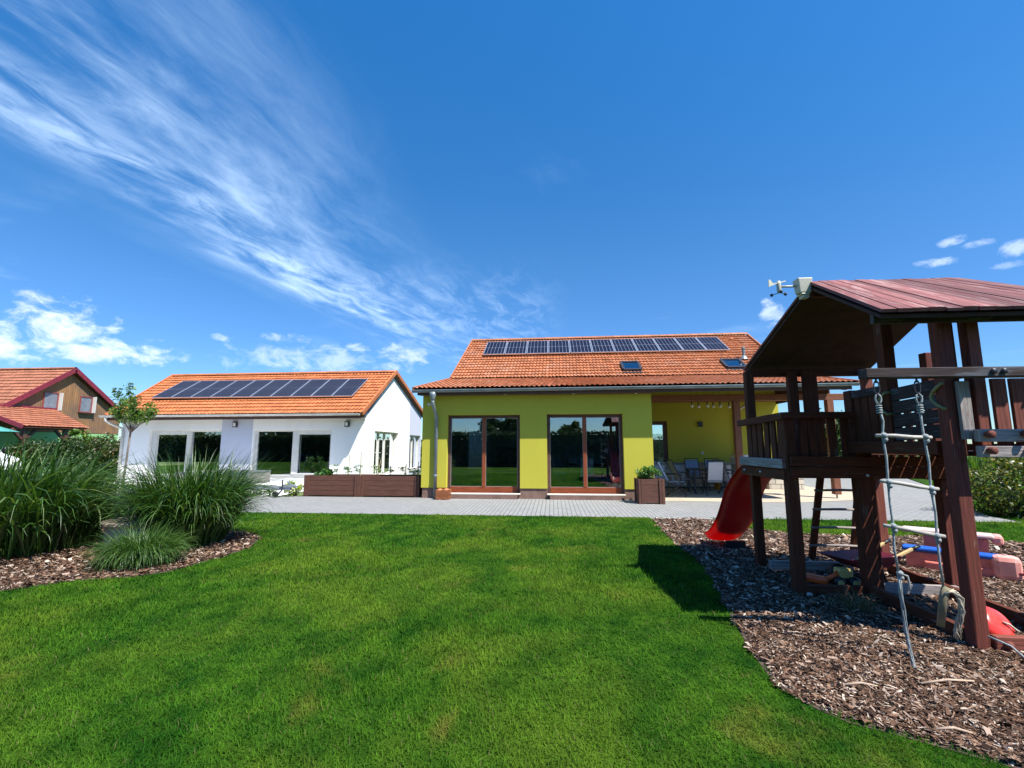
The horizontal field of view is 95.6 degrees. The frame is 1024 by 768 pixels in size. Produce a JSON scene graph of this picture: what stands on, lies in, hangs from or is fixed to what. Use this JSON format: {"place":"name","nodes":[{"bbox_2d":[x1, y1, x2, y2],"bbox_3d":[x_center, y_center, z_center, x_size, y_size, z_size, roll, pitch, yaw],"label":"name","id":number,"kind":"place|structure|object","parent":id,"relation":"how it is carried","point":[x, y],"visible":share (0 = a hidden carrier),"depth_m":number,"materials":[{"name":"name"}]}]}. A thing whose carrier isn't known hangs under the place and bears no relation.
{"place":"outdoors","nodes":[
{"label":"outdoors","id":0,"kind":"place"},
{"bbox_2d":[0,527,261,590],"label":"bed bark mulch","id":1,"kind":"object","parent":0,"point":[66,574],"visible":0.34,"depth_m":5.83,"materials":[{"name":"brown wood"}]},
{"bbox_2d":[0,432,146,561],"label":"ornamental grass","id":2,"kind":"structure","parent":1,"relation":"on","point":[25,531],"depth_m":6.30,"materials":[{"name":"green plant"}]},
{"bbox_2d":[100,516,152,544],"bbox_3d":[-5.637,2.249,7.035,0.960,0.400,0.960,-1,-8,5],"label":"well ring","id":3,"kind":"object","parent":1,"relation":"on","point":[108,530],"visible":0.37,"depth_m":6.65,"materials":[{"name":"concrete"}]},
{"bbox_2d":[72,516,204,573],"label":"ornamental grass","id":4,"kind":"object","parent":1,"relation":"on","point":[141,551],"depth_m":5.73,"materials":[{"name":"green plant"}]},
{"bbox_2d":[73,442,294,547],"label":"ornamental grass","id":5,"kind":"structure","parent":1,"relation":"on","point":[201,501],"depth_m":6.78,"materials":[{"name":"green plant"}]},
{"bbox_2d":[75,482,303,495],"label":"gravel path","id":6,"kind":"structure","parent":0,"point":[278,491],"depth_m":15.76,"materials":[{"name":"grey gravel"}]},
{"bbox_2d":[108,382,159,489],"bbox_3d":[-13.498,1.784,16.309,1.379,3.778,1.515,-4,-8,26],"label":"young tree","id":7,"kind":"object","parent":6,"relation":"on","point":[135,416],"visible":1,"depth_m":16.30,"materials":[{"name":"green plant"}]},
{"bbox_2d":[240,489,276,495],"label":"shrub","id":8,"kind":"object","parent":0,"point":[270,491],"visible":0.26,"depth_m":14.14,"materials":[{"name":"green plant"}]},
{"bbox_2d":[99,370,422,483],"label":"white house","id":9,"kind":"structure","parent":0,"point":[375,419],"depth_m":19.30,"materials":[{"name":"paint"}]},
{"bbox_2d":[152,381,199,398],"bbox_3d":[-15.051,0.237,20.858,0.874,0.996,1.670,-1,-8,5],"label":"solar panel","id":10,"kind":"object","parent":9,"relation":"attached to","point":[176,389],"visible":1,"depth_m":20.76,"materials":[{"name":"glass"}]},
{"bbox_2d":[148,430,221,478],"bbox_3d":[-13.491,2.897,19.147,3.140,1.985,0.300,-1,-8,5],"label":"window","id":11,"kind":"structure","parent":9,"relation":"in","point":[176,440],"depth_m":19.29,"materials":[{"name":"white plastic"}]},
{"bbox_2d":[171,380,218,397],"bbox_3d":[-14.157,0.227,20.781,0.874,0.996,1.670,-1,-8,5],"label":"solar panel","id":12,"kind":"object","parent":9,"relation":"attached to","point":[194,389],"visible":1,"depth_m":20.69,"materials":[{"name":"glass"}]},
{"bbox_2d":[191,441,215,469],"bbox_3d":[-13.634,3.281,20.567,1.200,1.529,0.500,-1,-8,5],"label":"exercise machine","id":13,"kind":"object","parent":9,"relation":"on","point":[199,456],"visible":0.64,"depth_m":20.50,"materials":[{"name":"black plastic"}]},
{"bbox_2d":[190,380,236,397],"bbox_3d":[-13.264,0.216,20.703,0.874,0.996,1.670,-1,-8,5],"label":"solar panel","id":14,"kind":"object","parent":9,"relation":"attached to","point":[213,389],"visible":1,"depth_m":20.63,"materials":[{"name":"glass"}]},
{"bbox_2d":[210,380,254,397],"bbox_3d":[-12.370,0.206,20.625,0.874,0.996,1.670,-1,-8,5],"label":"solar panel","id":15,"kind":"object","parent":9,"relation":"attached to","point":[232,389],"visible":1,"depth_m":20.53,"materials":[{"name":"glass"}]},
{"bbox_2d":[230,380,272,397],"bbox_3d":[-11.476,0.196,20.548,0.874,0.996,1.670,-1,-8,5],"label":"solar panel","id":16,"kind":"object","parent":9,"relation":"attached to","point":[251,389],"visible":1,"depth_m":20.43,"materials":[{"name":"glass"}]},
{"bbox_2d":[250,380,291,397],"bbox_3d":[-10.583,0.185,20.470,0.874,0.996,1.670,-1,-8,5],"label":"solar panel","id":17,"kind":"object","parent":9,"relation":"attached to","point":[271,388],"visible":1,"depth_m":20.35,"materials":[{"name":"glass"}]},
{"bbox_2d":[270,379,310,396],"bbox_3d":[-9.689,0.175,20.393,0.874,0.996,1.670,-1,-8,5],"label":"solar panel","id":18,"kind":"object","parent":9,"relation":"attached to","point":[292,387],"visible":1,"depth_m":20.33,"materials":[{"name":"glass"}]},
{"bbox_2d":[253,430,330,477],"bbox_3d":[-8.868,2.819,18.749,3.280,1.935,0.300,-1,-8,5],"label":"window","id":19,"kind":"structure","parent":9,"relation":"in","point":[296,433],"depth_m":18.78,"materials":[{"name":"white plastic"}]},
{"bbox_2d":[290,379,329,396],"bbox_3d":[-8.796,0.165,20.315,0.874,0.996,1.670,-1,-8,5],"label":"solar panel","id":20,"kind":"object","parent":9,"relation":"attached to","point":[311,387],"visible":1,"depth_m":20.23,"materials":[{"name":"glass"}]},
{"bbox_2d":[311,379,348,396],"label":"solar panel","id":21,"kind":"object","parent":9,"relation":"attached to","point":[330,387],"visible":1,"depth_m":20.14,"materials":[{"name":"glass"}]},
{"bbox_2d":[332,379,367,396],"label":"solar panel","id":22,"kind":"object","parent":9,"relation":"attached to","point":[350,387],"visible":1,"depth_m":20.03,"materials":[{"name":"glass"}]},
{"bbox_2d":[373,431,394,473],"bbox_3d":[-5.826,3.127,20.965,0.171,1.900,3.010,-1,-8,5],"label":"glazed door","id":23,"kind":"structure","parent":9,"relation":"in","point":[384,446],"depth_m":21.13,"materials":[{"name":"white glass"}]},
{"bbox_2d":[409,435,420,470],"bbox_3d":[-5.354,3.729,25.218,0.280,1.850,1.990,-1,-8,5],"label":"window","id":24,"kind":"structure","parent":9,"relation":"in","point":[413,451],"depth_m":25.57,"materials":[{"name":"white glass"}]},
{"bbox_2d":[0,483,1023,767],"bbox_3d":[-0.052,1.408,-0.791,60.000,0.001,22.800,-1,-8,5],"label":"lawn","id":25,"kind":"structure","parent":0,"point":[642,682],"depth_m":3.21,"materials":[{"name":"green plant"}]},
{"bbox_2d":[105,468,180,517],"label":"ornamental grass","id":26,"kind":"object","parent":25,"relation":"on","point":[123,507],"depth_m":9.46,"materials":[{"name":"green plant"}]},
{"bbox_2d":[0,0,1023,443],"label":"sky","id":27,"kind":"structure","parent":0,"point":[187,186],"materials":[{"name":"blue"}]},
{"bbox_2d":[81,451,1021,522],"bbox_3d":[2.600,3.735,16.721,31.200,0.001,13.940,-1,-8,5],"label":"paving","id":28,"kind":"structure","parent":0,"point":[909,503],"depth_m":11.53,"materials":[{"name":"grey concrete"}]},
{"bbox_2d":[88,438,119,476],"bbox_3d":[-18.914,3.632,22.836,3.323,1.941,2.200,-1,-8,5],"label":"hedge bush","id":29,"kind":"object","parent":28,"relation":"on","point":[108,455],"visible":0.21,"depth_m":22.33,"materials":[{"name":"green plant"}]},
{"bbox_2d":[175,470,297,496],"bbox_3d":[-8.096,3.005,14.038,3.570,0.738,1.440,-1,-8,5],"label":"car trailer","id":30,"kind":"object","parent":28,"relation":"on","point":[290,486],"visible":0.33,"depth_m":13.71,"materials":[{"name":"metal"}]},
{"bbox_2d":[284,480,303,495],"bbox_3d":[-6.622,3.174,14.069,0.639,0.493,0.573,-1,-8,5],"label":"lime shrub","id":31,"kind":"object","parent":28,"relation":"on","point":[293,491],"visible":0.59,"depth_m":14.01,"materials":[{"name":"green plant"}]},
{"bbox_2d":[303,474,421,496],"bbox_3d":[-4.456,3.082,14.158,3.564,0.610,0.777,-1,-8,5],"label":"long planter","id":32,"kind":"object","parent":28,"relation":"on","point":[357,485],"visible":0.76,"depth_m":13.80,"materials":[{"name":"wood"}]},
{"bbox_2d":[313,469,332,475],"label":"squash plant","id":33,"kind":"object","parent":32,"relation":"on","point":[328,472],"visible":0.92,"depth_m":14.23,"materials":[{"name":"green plant"}]},
{"bbox_2d":[343,455,352,475],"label":"tomato plant","id":34,"kind":"object","parent":32,"relation":"on","point":[346,468],"visible":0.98,"depth_m":14.20,"materials":[{"name":"green plant"}]},
{"bbox_2d":[354,452,362,475],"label":"tomato plant","id":35,"kind":"object","parent":32,"relation":"on","point":[359,470],"visible":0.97,"depth_m":14.26,"materials":[{"name":"green plant"}]},
{"bbox_2d":[435,488,450,499],"bbox_3d":[-1.939,3.114,13.134,0.385,0.296,0.380,-1,-8,5],"label":"tile stack","id":36,"kind":"object","parent":28,"relation":"on","point":[445,493],"visible":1,"depth_m":12.96,"materials":[{"name":"orange ceramic"}]},
{"bbox_2d":[420,436,663,466],"bbox_3d":[3.796,4.615,31.464,20.602,2.266,2.042,-1,-8,5],"label":"back hedge","id":37,"kind":"object","parent":28,"relation":"on","point":[658,450],"visible":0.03,"depth_m":30.38,"materials":[{"name":"green plant"}]},
{"bbox_2d":[412,332,859,499],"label":"yellow house","id":38,"kind":"structure","parent":28,"relation":"on","point":[539,411],"depth_m":14.37,"materials":[{"name":"green paint"}]},
{"bbox_2d":[469,419,481,468],"bbox_3d":[-1.062,1.684,14.151,0.506,1.800,0.074,-1,-8,5],"label":"curtain","id":39,"kind":"object","parent":38,"relation":"hanging from","point":[475,443],"visible":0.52,"depth_m":14.13,"materials":[{"name":"fabric"}]},
{"bbox_2d":[447,415,519,494],"bbox_3d":[-0.832,2.036,13.494,2.160,2.272,0.340,-1,-8,5],"label":"window","id":40,"kind":"structure","parent":38,"relation":"in","point":[493,490],"depth_m":13.54,"materials":[{"name":"brown wood"}]},
{"bbox_2d":[483,341,506,354],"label":"solar panel","id":41,"kind":"object","parent":38,"relation":"attached to","point":[495,348],"visible":1,"depth_m":19.64,"materials":[{"name":"glass"}]},
{"bbox_2d":[505,341,527,354],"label":"solar panel","id":42,"kind":"object","parent":38,"relation":"attached to","point":[515,347],"visible":1,"depth_m":19.58,"materials":[{"name":"glass"}]},
{"bbox_2d":[526,341,547,353],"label":"solar panel","id":43,"kind":"object","parent":38,"relation":"attached to","point":[537,347],"visible":1,"depth_m":19.50,"materials":[{"name":"glass"}]},
{"bbox_2d":[548,340,569,353],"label":"solar panel","id":44,"kind":"object","parent":38,"relation":"attached to","point":[558,346],"visible":1,"depth_m":19.42,"materials":[{"name":"glass"}]},
{"bbox_2d":[569,340,591,352],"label":"solar panel","id":45,"kind":"object","parent":38,"relation":"attached to","point":[580,346],"visible":1,"depth_m":19.37,"materials":[{"name":"glass"}]},
{"bbox_2d":[547,414,625,495],"bbox_3d":[2.082,1.997,13.241,2.170,2.282,0.340,-1,-8,5],"label":"window","id":46,"kind":"structure","parent":38,"relation":"in","point":[607,491],"depth_m":13.29,"materials":[{"name":"brown wood"}]},
{"bbox_2d":[590,339,614,352],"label":"solar panel","id":47,"kind":"object","parent":38,"relation":"attached to","point":[601,345],"visible":1,"depth_m":19.29,"materials":[{"name":"glass"}]},
{"bbox_2d":[611,339,637,352],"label":"solar panel","id":48,"kind":"object","parent":38,"relation":"attached to","point":[623,345],"visible":1,"depth_m":19.22,"materials":[{"name":"glass"}]},
{"bbox_2d":[620,361,643,372],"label":"roof window","id":49,"kind":"structure","parent":38,"relation":"in","point":[626,366],"depth_m":17.12,"materials":[{"name":"grey metal"}]},
{"bbox_2d":[632,338,659,351],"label":"solar panel","id":50,"kind":"object","parent":38,"relation":"attached to","point":[645,344],"visible":1,"depth_m":19.14,"materials":[{"name":"glass"}]},
{"bbox_2d":[652,421,667,461],"bbox_3d":[5.367,2.462,17.416,0.920,2.120,0.080,-1,-8,5],"label":"porch door","id":51,"kind":"structure","parent":38,"relation":"in","point":[664,423],"depth_m":17.41,"materials":[{"name":"brown wood"}]},
{"bbox_2d":[653,338,683,351],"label":"solar panel","id":52,"kind":"object","parent":38,"relation":"attached to","point":[667,344],"visible":1,"depth_m":19.07,"materials":[{"name":"glass"}]},
{"bbox_2d":[674,337,706,350],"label":"solar panel","id":53,"kind":"object","parent":38,"relation":"attached to","point":[690,344],"visible":1,"depth_m":19.01,"materials":[{"name":"glass"}]},
{"bbox_2d":[695,337,729,350],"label":"solar panel","id":54,"kind":"object","parent":38,"relation":"attached to","point":[712,343],"visible":1,"depth_m":18.93,"materials":[{"name":"glass"}]},
{"bbox_2d":[719,358,745,370],"bbox_3d":[8.100,-0.711,16.950,0.760,0.616,0.893,-1,-8,5],"label":"roof window","id":55,"kind":"structure","parent":38,"relation":"in","point":[729,363],"depth_m":16.95,"materials":[{"name":"grey metal"}]},
{"bbox_2d":[634,478,664,503],"bbox_3d":[3.641,2.825,12.301,0.684,0.630,0.597,-1,-8,5],"label":"planter box","id":56,"kind":"object","parent":28,"relation":"on","point":[649,490],"visible":0.99,"depth_m":12.03,"materials":[{"name":"wood"}]},
{"bbox_2d":[634,465,661,478],"bbox_3d":[3.645,2.374,12.384,0.594,0.437,0.687,-7,-10,42],"label":"leafy potted plant","id":57,"kind":"object","parent":56,"relation":"on","point":[649,472],"visible":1,"depth_m":12.31,"materials":[{"name":"green plant"}]},
{"bbox_2d":[552,457,566,486],"bbox_3d":[1.596,2.941,15.569,0.503,0.982,0.420,-1,-8,5],"label":"dining chair","id":58,"kind":"object","parent":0,"point":[560,473],"visible":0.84,"depth_m":15.36,"materials":[{"name":"beige leather"}]},
{"bbox_2d":[569,456,580,484],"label":"dining chair","id":59,"kind":"object","parent":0,"point":[574,459],"visible":0.69,"depth_m":16.51,"materials":[{"name":"beige leather"}]},
{"bbox_2d":[565,463,605,486],"bbox_3d":[2.454,3.046,15.479,1.300,0.750,0.840,-1,-8,5],"label":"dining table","id":60,"kind":"object","parent":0,"point":[603,481],"visible":0.76,"depth_m":15.15,"materials":[{"name":"black"}]},
{"bbox_2d":[580,458,593,486],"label":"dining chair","id":61,"kind":"object","parent":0,"point":[590,469],"visible":0.86,"depth_m":14.48,"materials":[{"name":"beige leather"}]},
{"bbox_2d":[605,457,619,486],"bbox_3d":[3.323,2.921,15.419,0.503,0.982,0.420,-1,-8,5],"label":"dining chair","id":62,"kind":"object","parent":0,"point":[615,473],"visible":0.81,"depth_m":15.23,"materials":[{"name":"black leather"}]},
{"bbox_2d":[730,455,747,475],"bbox_3d":[7.755,2.965,15.491,0.660,1.185,0.671,-1,-8,5],"label":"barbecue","id":63,"kind":"object","parent":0,"point":[732,461],"visible":0.19,"depth_m":15.64,"materials":[{"name":"metal"}]},
{"bbox_2d":[665,486,852,501],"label":"terrace","id":64,"kind":"structure","parent":0,"point":[807,494],"depth_m":14.02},
{"bbox_2d":[656,460,686,497],"bbox_3d":[4.770,2.818,13.870,0.831,1.072,0.565,-3,-8,23],"label":"folding chair","id":65,"kind":"object","parent":64,"relation":"on","point":[664,474],"visible":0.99,"depth_m":13.81,"materials":[{"name":"grey metal"}]},
{"bbox_2d":[665,459,697,493],"bbox_3d":[5.401,2.944,14.813,0.811,1.072,0.565,0,-8,-3],"label":"folding chair","id":66,"kind":"object","parent":64,"relation":"on","point":[672,467],"visible":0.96,"depth_m":14.73,"materials":[{"name":"grey fabric"}]},
{"bbox_2d":[654,462,731,487],"bbox_3d":[6.586,3.282,16.728,4.450,0.888,0.650,-1,-8,5],"label":"patio furniture","id":67,"kind":"object","parent":64,"relation":"on","point":[680,466],"visible":0.24,"depth_m":16.53,"materials":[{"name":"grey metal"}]},
{"bbox_2d":[684,458,707,490],"bbox_3d":[6.244,3.076,15.805,0.565,1.072,0.731,0,-8,1],"label":"folding chair","id":68,"kind":"object","parent":64,"relation":"on","point":[692,464],"visible":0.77,"depth_m":16.07,"materials":[{"name":"grey metal"}]},
{"bbox_2d":[686,469,735,493],"bbox_3d":[6.406,3.125,14.969,1.360,0.735,0.844,-1,-8,5],"label":"terrace table","id":69,"kind":"object","parent":64,"relation":"on","point":[694,473],"visible":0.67,"depth_m":14.70,"materials":[{"name":"grey metal"}]},
{"bbox_2d":[701,460,724,495],"bbox_3d":[6.163,2.861,14.196,0.565,1.072,0.751,-1,-8,7],"label":"folding chair","id":70,"kind":"object","parent":64,"relation":"on","point":[715,472],"visible":0.98,"depth_m":13.98,"materials":[{"name":"grey fabric"}]},
{"bbox_2d":[704,458,724,490],"bbox_3d":[6.879,3.068,15.750,0.565,1.072,0.731,-1,-8,9],"label":"folding chair","id":71,"kind":"object","parent":64,"relation":"on","point":[705,461],"visible":0.17,"depth_m":16.08,"materials":[{"name":"grey metal"}]},
{"bbox_2d":[714,482,720,489],"bbox_3d":[7.070,3.513,15.971,0.240,0.230,0.240,-1,-8,5],"label":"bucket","id":72,"kind":"object","parent":64,"relation":"on","point":[717,485],"visible":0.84,"depth_m":15.89,"materials":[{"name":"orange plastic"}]},
{"bbox_2d":[712,459,733,493],"bbox_3d":[6.741,2.900,14.485,0.771,1.072,0.565,2,-8,-15],"label":"folding chair","id":73,"kind":"object","parent":64,"relation":"on","point":[726,478],"visible":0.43,"depth_m":14.29,"materials":[{"name":"grey fabric"}]},
{"bbox_2d":[766,478,804,489],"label":"stone wall","id":74,"kind":"structure","parent":64,"relation":"on","point":[775,484],"depth_m":16.04,"materials":[{"name":"concrete"}]},
{"bbox_2d":[820,408,848,456],"bbox_3d":[18.707,3.287,27.419,3.722,3.751,4.023,-1,-8,5],"label":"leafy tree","id":75,"kind":"object","parent":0,"point":[838,435],"visible":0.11,"depth_m":26.57,"materials":[{"name":"green plant"}]},
{"bbox_2d":[653,517,1023,767],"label":"bark mulch","id":76,"kind":"object","parent":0,"point":[1012,687],"visible":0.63,"depth_m":3.35,"materials":[{"name":"brown wood"}]},
{"bbox_2d":[703,465,771,548],"bbox_3d":[3.290,1.758,6.651,0.546,1.272,1.466,0,-8,-3],"label":"slide","id":77,"kind":"object","parent":76,"relation":"on","point":[733,520],"visible":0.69,"depth_m":6.66,"materials":[{"name":"red plastic"}]},
{"bbox_2d":[808,478,857,558],"bbox_3d":[4.224,1.673,6.047,0.626,1.293,0.425,-1,-8,5],"label":"ladder","id":78,"kind":"object","parent":76,"relation":"on","point":[816,509],"visible":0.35,"depth_m":6.05,"materials":[{"name":"brown wood"}]},
{"bbox_2d":[806,567,860,584],"bbox_3d":[3.399,2.073,4.970,0.560,0.197,0.187,-1,-8,5],"label":"toy digger","id":79,"kind":"object","parent":76,"relation":"on","point":[841,576],"visible":0.77,"depth_m":4.92,"materials":[{"name":"orange plastic"}]},
{"bbox_2d":[816,581,889,616],"bbox_3d":[3.153,1.978,4.290,0.556,0.211,0.589,-6,-10,40],"label":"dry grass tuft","id":80,"kind":"object","parent":76,"relation":"on","point":[862,605],"visible":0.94,"depth_m":4.26,"materials":[{"name":"brown plant"}]},
{"bbox_2d":[843,681,877,686],"bbox_3d":[2.159,1.862,2.880,0.202,0.022,0.029,-1,-8,5],"label":"stick","id":81,"kind":"object","parent":76,"relation":"on","point":[853,683],"visible":1,"depth_m":2.88,"materials":[{"name":"brown wood"}]},
{"bbox_2d":[818,539,920,581],"bbox_3d":[4.031,2.009,5.231,1.070,0.406,0.400,2,-8,-12],"label":"toy wheelbarrow","id":82,"kind":"object","parent":76,"relation":"on","point":[847,558],"visible":0.51,"depth_m":5.19,"materials":[{"name":"red plastic"}]},
{"bbox_2d":[737,277,1023,652],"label":"playset","id":83,"kind":"object","parent":76,"relation":"on","point":[860,328],"visible":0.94,"depth_m":4.64,"materials":[{"name":"brown wood"}]},
{"bbox_2d":[768,277,811,299],"bbox_3d":[2.913,-1.000,4.877,0.439,0.211,0.158,-1,-8,5],"label":"weather station","id":84,"kind":"object","parent":83,"relation":"attached to","point":[802,287],"visible":1,"depth_m":4.84,"materials":[{"name":"beige plastic"}]},
{"bbox_2d":[873,377,965,671],"bbox_3d":[2.865,0.935,3.274,0.447,2.010,0.119,0,-8,-3],"label":"rope ladder","id":85,"kind":"object","parent":83,"relation":"hanging from","point":[944,593],"visible":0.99,"depth_m":3.27,"materials":[{"name":"grey fabric"}]},
{"bbox_2d":[988,635,1023,657],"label":"anchor rope","id":86,"kind":"object","parent":83,"relation":"attached to","point":[1013,648],"visible":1,"depth_m":3.28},
{"bbox_2d":[920,678,974,684],"bbox_3d":[2.728,1.866,2.915,0.355,0.024,0.026,0,-8,-3],"label":"stick","id":87,"kind":"object","parent":76,"relation":"on","point":[941,680],"visible":1,"depth_m":2.91,"materials":[{"name":"brown wood"}]},
{"bbox_2d":[936,726,972,733],"bbox_3d":[2.300,1.801,2.421,0.164,0.022,0.029,-2,-8,11],"label":"stick","id":88,"kind":"object","parent":76,"relation":"on","point":[951,728],"visible":1,"depth_m":2.42,"materials":[{"name":"brown wood"}]},
{"bbox_2d":[902,526,1023,580],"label":"toy picnic table","id":89,"kind":"object","parent":76,"relation":"on","point":[1000,566],"visible":0.78,"depth_m":5.58,"materials":[{"name":"pink plastic"}]},
{"bbox_2d":[986,606,1019,634],"bbox_3d":[3.735,1.876,3.610,0.281,0.254,0.226,-1,-8,5],"label":"swing disc","id":90,"kind":"object","parent":76,"relation":"on","point":[999,623],"visible":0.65,"depth_m":3.55,"materials":[{"name":"red plastic"}]},
{"bbox_2d":[912,470,1023,521],"bbox_3d":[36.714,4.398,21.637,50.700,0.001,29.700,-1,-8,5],"label":"hedge","id":91,"kind":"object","parent":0,"point":[924,481],"depth_m":18.66,"materials":[{"name":"green plant"}]},
{"bbox_2d":[896,455,1023,470],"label":"tall meadow grass","id":92,"kind":"structure","parent":91,"relation":"on","point":[974,462],"depth_m":28.44,"materials":[{"name":"green plant"}]},
{"bbox_2d":[968,457,1023,517],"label":"bush","id":93,"kind":"object","parent":91,"relation":"on","point":[996,502],"visible":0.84,"depth_m":10.11,"materials":[{"name":"green plant"}]},
{"label":"back lawn","id":94,"kind":"structure","parent":0,"visible":0},
{"bbox_2d":[0,427,17,431],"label":"parasol","id":95,"kind":"object","parent":94,"relation":"on","point":[2,429],"visible":1,"depth_m":22.29,"materials":[{"name":"teal fabric"}]},
{"bbox_2d":[0,447,20,471],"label":"white van","id":96,"kind":"object","parent":94,"relation":"on","point":[2,454],"visible":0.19,"depth_m":19.71,"materials":[{"name":"paint"}]},
{"bbox_2d":[3,438,53,469],"bbox_3d":[-23.427,3.548,22.452,2.658,1.996,2.407,-7,-10,42],"label":"hedge bush","id":97,"kind":"object","parent":94,"relation":"on","point":[28,445],"visible":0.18,"depth_m":22.17,"materials":[{"name":"green plant"}]},
{"bbox_2d":[0,367,118,461],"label":"brown gable house","id":98,"kind":"structure","parent":94,"relation":"on","point":[50,403],"depth_m":27.82,"materials":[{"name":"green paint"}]},
{"bbox_2d":[42,391,63,410],"bbox_3d":[-27.527,1.045,27.790,0.280,1.130,0.950,-1,-8,5],"label":"window","id":99,"kind":"structure","parent":98,"relation":"in","point":[50,399],"depth_m":27.94,"materials":[{"name":"white glass"}]},
{"bbox_2d":[77,396,96,413],"bbox_3d":[-27.342,1.344,29.886,0.280,1.090,0.900,-1,-8,5],"label":"window","id":100,"kind":"structure","parent":98,"relation":"in","point":[87,404],"depth_m":30.01,"materials":[{"name":"white glass"}]},
{"bbox_2d":[27,435,99,475],"bbox_3d":[-21.596,3.535,22.640,3.601,2.071,2.602,-1,-8,5],"label":"hedge bush","id":101,"kind":"object","parent":94,"relation":"on","point":[78,447],"visible":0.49,"depth_m":22.18,"materials":[{"name":"green plant"}]},
{"bbox_2d":[67,429,95,453],"bbox_3d":[-22.532,3.057,24.259,1.284,1.457,1.299,4,-9,-29],"label":"tree","id":102,"kind":"object","parent":94,"relation":"on","point":[73,432],"visible":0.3,"depth_m":24.17,"materials":[{"name":"green plant"}]},
{"bbox_2d":[82,432,120,474],"bbox_3d":[-20.225,3.548,23.440,3.174,2.230,2.292,-1,-8,5],"label":"hedge bush","id":103,"kind":"object","parent":94,"relation":"on","point":[96,441],"visible":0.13,"depth_m":22.98,"materials":[{"name":"green plant"}]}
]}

